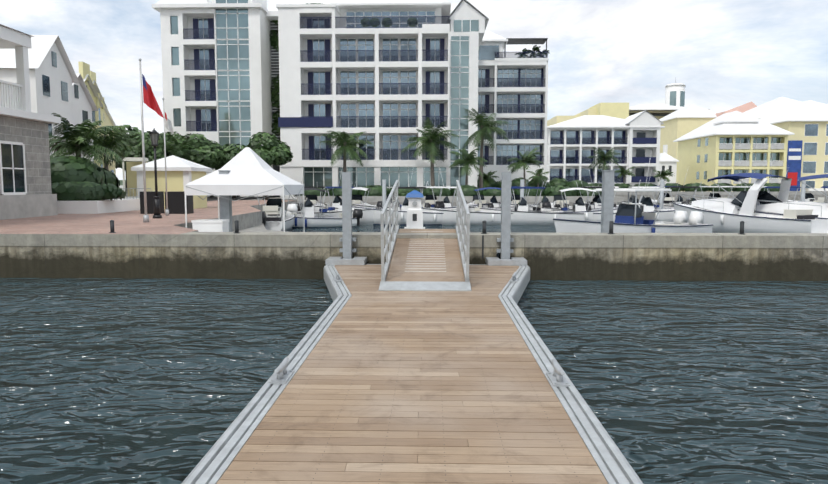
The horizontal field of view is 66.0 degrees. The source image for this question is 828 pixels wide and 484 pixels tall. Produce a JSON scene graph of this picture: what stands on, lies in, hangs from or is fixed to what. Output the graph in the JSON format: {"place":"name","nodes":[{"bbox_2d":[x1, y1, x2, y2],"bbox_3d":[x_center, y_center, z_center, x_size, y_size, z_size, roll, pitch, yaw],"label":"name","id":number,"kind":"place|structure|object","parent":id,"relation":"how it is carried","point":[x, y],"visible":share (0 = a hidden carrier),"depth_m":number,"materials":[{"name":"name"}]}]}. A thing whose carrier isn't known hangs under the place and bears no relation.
{"place":"outdoors","nodes":[
{"label":"outdoors","id":0,"kind":"place"},
{"bbox_2d":[0,24,60,219],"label":"building","id":1,"kind":"structure","parent":0,"point":[16,201],"depth_m":23.81,"materials":[{"name":"grey stone"}]},
{"bbox_2d":[0,202,827,483],"bbox_3d":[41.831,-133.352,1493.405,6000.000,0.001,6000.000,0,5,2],"label":"water","id":2,"kind":"structure","parent":0,"point":[129,381],"depth_m":8.43,"materials":[{"name":"blue liquid"}]},
{"bbox_2d":[181,264,642,483],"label":"dock deck","id":3,"kind":"structure","parent":2,"relation":"on","point":[368,382],"depth_m":5.67,"materials":[{"name":"brown wood"}]},
{"bbox_2d":[379,180,470,290],"bbox_3d":[0.279,-0.351,14.423,1.700,2.129,5.700,0,5,2],"label":"gangway","id":4,"kind":"object","parent":3,"relation":"on","point":[426,264],"visible":0.9,"depth_m":13.39,"materials":[{"name":"metal"}]},
{"bbox_2d":[218,170,614,232],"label":"pillars","id":5,"kind":"structure","parent":2,"relation":"in","point":[607,203],"depth_m":20.15,"materials":[{"name":"metal"}]},
{"bbox_2d":[325,172,526,265],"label":"mooring piles","id":6,"kind":"object","parent":2,"relation":"in","point":[505,250],"visible":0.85,"depth_m":15.60,"materials":[{"name":"metal"}]},
{"bbox_2d":[257,156,827,232],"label":"boats","id":7,"kind":"object","parent":2,"relation":"in","point":[754,208],"visible":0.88,"depth_m":33.87,"materials":[{"name":"white plastic"}]},
{"bbox_2d":[0,185,827,233],"bbox_3d":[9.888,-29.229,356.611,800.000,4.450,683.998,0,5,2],"label":"land","id":8,"kind":"structure","parent":0,"point":[247,213],"depth_m":25.79,"materials":[{"name":"brick"}]},
{"bbox_2d":[0,35,115,174],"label":"street row","id":9,"kind":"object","parent":8,"relation":"on","point":[60,86],"visible":0.44,"depth_m":35.35,"materials":[{"name":"white paint"}]},
{"bbox_2d":[57,58,239,221],"bbox_3d":[-17.728,-5.731,48.272,11.390,5.476,58.128,-2,6,-21],"label":"plaza furniture","id":10,"kind":"object","parent":8,"relation":"on","point":[155,186],"visible":0.83,"depth_m":27.96,"materials":[{"name":"yellow paint"}]},
{"bbox_2d":[114,125,292,199],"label":"trees","id":11,"kind":"object","parent":8,"relation":"on","point":[274,150],"visible":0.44,"depth_m":53.58,"materials":[{"name":"green plant"}]},
{"bbox_2d":[191,219,228,231],"bbox_3d":[-6.163,-0.261,19.349,0.940,0.820,0.670,0,5,2],"label":"cooler","id":12,"kind":"object","parent":8,"relation":"on","point":[210,225],"visible":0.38,"depth_m":19.05,"materials":[{"name":"white plastic"}]},
{"bbox_2d":[184,147,304,231],"bbox_3d":[-5.545,-1.600,21.376,3.202,3.120,3.202,0,5,2],"label":"pop up tent","id":13,"kind":"object","parent":8,"relation":"on","point":[251,173],"visible":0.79,"depth_m":20.09,"materials":[{"name":"white fabric"}]},
{"bbox_2d":[152,0,548,198],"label":"building","id":14,"kind":"structure","parent":8,"relation":"on","point":[388,91],"depth_m":61.43,"materials":[{"name":"white paint"}]},
{"bbox_2d":[49,45,673,187],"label":"palms","id":15,"kind":"object","parent":8,"relation":"on","point":[76,142],"visible":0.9,"depth_m":55.55,"materials":[{"name":"green plant"}]},
{"bbox_2d":[0,232,827,280],"bbox_3d":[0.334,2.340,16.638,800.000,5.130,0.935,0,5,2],"label":"sea wall","id":16,"kind":"structure","parent":8,"relation":"on","point":[598,256],"depth_m":16.07,"materials":[{"name":"grey concrete"}]},
{"bbox_2d":[109,220,744,234],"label":"bollards","id":17,"kind":"object","parent":16,"relation":"on","point":[611,223],"visible":1,"depth_m":16.32,"materials":[{"name":"black metal"}]},
{"bbox_2d":[404,190,424,228],"bbox_3d":[0.025,-0.896,17.827,0.581,1.100,0.400,0,5,2],"label":"power pedestal","id":18,"kind":"object","parent":8,"relation":"on","point":[414,214],"visible":0.98,"depth_m":17.69,"materials":[{"name":"white paint"}]},
{"bbox_2d":[50,3,780,200],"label":"hedges","id":19,"kind":"object","parent":8,"relation":"on","point":[73,178],"visible":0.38,"depth_m":51.11,"materials":[{"name":"green plant"}]},
{"bbox_2d":[382,179,805,208],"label":"basin docks","id":20,"kind":"object","parent":8,"relation":"on","point":[803,189],"visible":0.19,"depth_m":41.32,"materials":[{"name":"concrete"}]},
{"bbox_2d":[546,78,827,191],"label":"buildings","id":21,"kind":"structure","parent":8,"relation":"on","point":[779,136],"depth_m":108.98,"materials":[{"name":"yellow paint"}]},
{"bbox_2d":[0,0,827,179],"label":"sky","id":22,"kind":"structure","parent":0,"point":[727,55],"materials":[{"name":"white"}]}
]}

